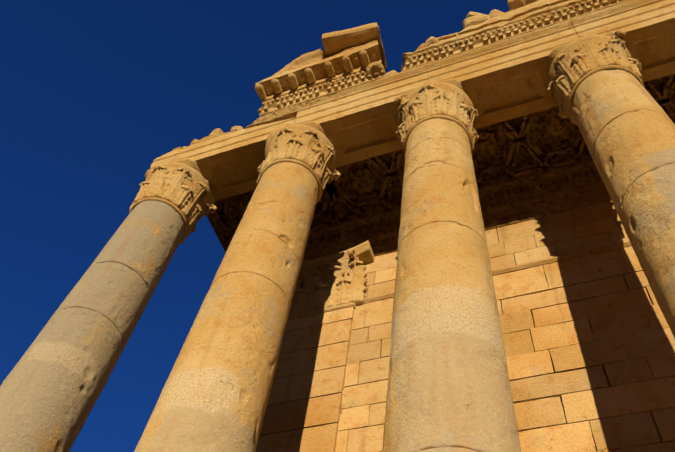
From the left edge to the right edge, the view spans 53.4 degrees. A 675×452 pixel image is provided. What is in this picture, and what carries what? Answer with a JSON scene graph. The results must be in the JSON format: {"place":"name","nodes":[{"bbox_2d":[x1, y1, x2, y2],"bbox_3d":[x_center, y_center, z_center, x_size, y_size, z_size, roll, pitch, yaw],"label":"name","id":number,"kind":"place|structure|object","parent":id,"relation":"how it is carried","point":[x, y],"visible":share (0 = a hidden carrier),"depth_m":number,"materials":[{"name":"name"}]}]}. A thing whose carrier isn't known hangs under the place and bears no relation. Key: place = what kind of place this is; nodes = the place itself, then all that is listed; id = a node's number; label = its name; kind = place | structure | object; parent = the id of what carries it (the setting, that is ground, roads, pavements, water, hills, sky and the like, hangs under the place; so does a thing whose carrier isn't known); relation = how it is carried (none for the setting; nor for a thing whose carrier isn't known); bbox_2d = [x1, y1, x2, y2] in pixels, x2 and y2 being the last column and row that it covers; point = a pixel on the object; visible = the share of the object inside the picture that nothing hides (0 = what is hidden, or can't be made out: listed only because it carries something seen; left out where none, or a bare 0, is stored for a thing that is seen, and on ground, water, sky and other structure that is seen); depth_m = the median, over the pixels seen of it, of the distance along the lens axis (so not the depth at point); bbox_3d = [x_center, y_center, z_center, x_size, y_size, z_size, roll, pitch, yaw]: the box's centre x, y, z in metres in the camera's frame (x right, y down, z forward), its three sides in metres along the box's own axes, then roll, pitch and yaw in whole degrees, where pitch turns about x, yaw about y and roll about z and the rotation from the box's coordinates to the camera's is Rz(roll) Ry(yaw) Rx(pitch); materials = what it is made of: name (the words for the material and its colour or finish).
{"place":"outdoors","nodes":[
{"label":"outdoors","id":0,"kind":"place"},
{"bbox_2d":[0,0,508,451],"label":"sky","id":1,"kind":"structure","parent":0,"point":[93,92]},
{"bbox_3d":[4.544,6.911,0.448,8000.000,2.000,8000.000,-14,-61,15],"label":"ground","id":2,"kind":"structure","parent":0,"visible":0},
{"bbox_2d":[335,201,674,451],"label":"cella wall","id":3,"kind":"structure","parent":2,"relation":"on","point":[589,343],"depth_m":15.80,"materials":[{"name":"stone"}]},
{"bbox_2d":[287,240,374,320],"bbox_3d":[-0.439,1.831,20.779,3.052,2.550,1.048,-14,-61,15],"label":"pilaster capital","id":4,"kind":"object","parent":3,"relation":"attached to","point":[333,282],"visible":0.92,"depth_m":20.61,"materials":[{"name":"stone"}]},
{"bbox_2d":[207,74,674,251],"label":"ceiling coffers","id":5,"kind":"object","parent":3,"relation":"attached to","point":[529,143],"visible":0.33,"depth_m":21.90,"materials":[{"name":"stone"}]},
{"bbox_2d":[303,158,611,259],"bbox_3d":[9.773,-1.775,19.983,24.765,2.139,0.764,-14,-61,15],"label":"frieze","id":6,"kind":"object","parent":3,"relation":"attached to","point":[578,184],"depth_m":21.35,"materials":[{"name":"stone"}]},
{"bbox_2d":[356,241,630,305],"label":"molding","id":7,"kind":"structure","parent":3,"relation":"on","point":[607,248],"depth_m":18.19,"materials":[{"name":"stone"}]},
{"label":"podium steps","id":8,"kind":"object","parent":2,"relation":"on","visible":0},
{"bbox_2d":[0,200,184,451],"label":"column shaft","id":9,"kind":"object","parent":8,"relation":"on","point":[52,386],"visible":1,"depth_m":14.57,"materials":[{"name":"beige stone"}]},
{"bbox_2d":[129,158,216,243],"bbox_3d":[-5.179,-0.634,20.668,2.370,2.245,2.364,-14,-61,15],"label":"capital","id":10,"kind":"object","parent":9,"relation":"on","point":[181,188],"visible":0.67,"depth_m":20.25,"materials":[{"name":"stone"}]},
{"bbox_2d":[150,147,182,168],"bbox_3d":[-5.420,-1.553,22.369,0.914,1.548,1.704,-14,-61,15],"label":"architrave","id":11,"kind":"object","parent":10,"relation":"on","point":[171,156],"visible":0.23,"depth_m":22.06,"materials":[{"name":"stone"}]},
{"bbox_2d":[174,117,295,200],"bbox_3d":[-3.019,-2.177,21.669,4.222,1.560,1.762,-14,-61,15],"label":"architrave","id":12,"kind":"object","parent":10,"relation":"on","point":[228,163],"visible":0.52,"depth_m":21.17,"materials":[{"name":"stone"}]},
{"bbox_2d":[246,102,306,128],"bbox_3d":[-1.747,-3.000,22.241,2.090,0.599,1.681,-14,-61,15],"label":"frieze","id":13,"kind":"object","parent":12,"relation":"on","point":[276,116],"visible":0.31,"depth_m":21.78,"materials":[{"name":"stone"}]},
{"bbox_2d":[255,49,327,116],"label":"cornice","id":14,"kind":"structure","parent":13,"relation":"on","point":[300,79],"depth_m":22.27,"materials":[{"name":"stone"}]},
{"bbox_2d":[183,0,538,147],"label":"rubble","id":15,"kind":"object","parent":12,"relation":"on","point":[373,68],"visible":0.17,"depth_m":21.17,"materials":[{"name":"stone"}]},
{"bbox_2d":[134,162,318,451],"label":"column shaft","id":16,"kind":"object","parent":8,"relation":"on","point":[214,394],"visible":1,"depth_m":12.43,"materials":[{"name":"beige stone"}]},
{"bbox_2d":[256,121,340,203],"bbox_3d":[-1.177,-1.640,19.529,2.258,2.245,2.367,-14,-61,15],"label":"capital","id":17,"kind":"object","parent":16,"relation":"on","point":[308,145],"visible":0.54,"depth_m":19.08,"materials":[{"name":"stone"}]},
{"bbox_2d":[294,64,428,166],"bbox_3d":[0.923,-3.209,20.523,4.222,1.555,1.848,-14,-61,15],"label":"architrave","id":18,"kind":"object","parent":17,"relation":"on","point":[362,125],"visible":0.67,"depth_m":20.07,"materials":[{"name":"stone"}]},
{"bbox_2d":[307,83,366,105],"bbox_3d":[0.424,-3.550,21.617,2.540,0.593,1.684,-14,-61,15],"label":"frieze","id":19,"kind":"object","parent":18,"relation":"on","point":[317,100],"visible":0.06,"depth_m":21.48,"materials":[{"name":"stone"}]},
{"bbox_2d":[321,40,383,95],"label":"cornice","id":20,"kind":"structure","parent":19,"relation":"on","point":[344,69],"depth_m":21.69,"materials":[{"name":"stone"}]},
{"bbox_2d":[322,22,386,71],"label":"stone block","id":21,"kind":"structure","parent":20,"relation":"on","point":[335,42],"depth_m":21.84,"materials":[{"name":"stone"}]},
{"bbox_2d":[282,0,660,115],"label":"architrave beads","id":22,"kind":"object","parent":18,"relation":"attached to","point":[481,54],"visible":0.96,"depth_m":19.56,"materials":[{"name":"stone"}]},
{"bbox_2d":[255,307,353,451],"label":"corner pilaster","id":23,"kind":"object","parent":8,"relation":"on","point":[303,409],"visible":0.98,"depth_m":17.25,"materials":[{"name":"stone"}]},
{"bbox_2d":[382,118,520,451],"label":"column shaft","id":24,"kind":"object","parent":8,"relation":"on","point":[449,389],"visible":1,"depth_m":10.47,"materials":[{"name":"beige stone"}]},
{"bbox_2d":[394,78,478,153],"bbox_3d":[2.726,-2.623,18.417,2.350,2.245,2.363,-14,-61,15],"label":"capital","id":25,"kind":"object","parent":24,"relation":"on","point":[449,99],"visible":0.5,"depth_m":17.92,"materials":[{"name":"stone"}]},
{"bbox_2d":[426,20,577,128],"bbox_3d":[4.878,-4.207,19.395,4.222,1.556,1.850,-14,-61,15],"label":"architrave","id":26,"kind":"object","parent":25,"relation":"on","point":[506,83],"visible":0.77,"depth_m":18.94,"materials":[{"name":"stone"}]},
{"bbox_3d":[3.095,-4.216,20.862,2.529,0.597,1.691,-14,-61,15],"label":"frieze","id":27,"kind":"object","parent":26,"relation":"on","visible":0},
{"bbox_2d":[401,33,460,71],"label":"cornice","id":28,"kind":"structure","parent":27,"relation":"on","point":[445,46],"depth_m":20.91,"materials":[{"name":"stone"}]},
{"bbox_2d":[403,52,412,67],"bbox_3d":[2.620,-5.196,21.711,1.013,0.515,0.873,-4,-59,10],"label":"broken cornice edge","id":29,"kind":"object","parent":28,"relation":"on","point":[407,55],"depth_m":21.57,"materials":[{"name":"stone"}]},
{"bbox_2d":[572,68,674,338],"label":"column shaft","id":30,"kind":"object","parent":8,"relation":"on","point":[625,124],"visible":1,"depth_m":12.43,"materials":[{"name":"beige stone"}]},
{"bbox_2d":[547,29,644,125],"bbox_3d":[6.703,-3.588,17.307,2.369,2.245,2.274,-14,-61,15],"label":"capital","id":31,"kind":"object","parent":30,"relation":"on","point":[574,64],"visible":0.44,"depth_m":16.94,"materials":[{"name":"stone"}]},
{"bbox_2d":[571,0,674,81],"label":"architrave","id":32,"kind":"object","parent":31,"relation":"on","point":[649,37],"visible":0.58,"depth_m":17.95,"materials":[{"name":"stone"}]},
{"bbox_3d":[8.815,-5.656,19.227,3.291,0.603,1.688,-14,-61,15],"label":"frieze","id":33,"kind":"object","parent":32,"relation":"on","visible":0},
{"bbox_2d":[545,0,632,24],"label":"cornice","id":34,"kind":"structure","parent":33,"relation":"on","point":[560,11],"depth_m":19.75,"materials":[{"name":"stone"}]},
{"bbox_3d":[5.777,-4.890,20.094,3.190,0.608,1.684,-14,-61,15],"label":"frieze","id":35,"kind":"object","parent":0,"visible":0},
{"bbox_2d":[457,0,553,53],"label":"cornice","id":36,"kind":"structure","parent":35,"relation":"on","point":[531,17],"depth_m":20.41,"materials":[{"name":"stone"}]},
{"bbox_2d":[466,11,489,19],"bbox_3d":[4.832,-6.272,21.758,1.484,0.729,1.106,10,-57,1],"label":"stone","id":37,"kind":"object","parent":36,"relation":"on","point":[470,14],"depth_m":21.44,"materials":[{"name":"stone"}]}
]}

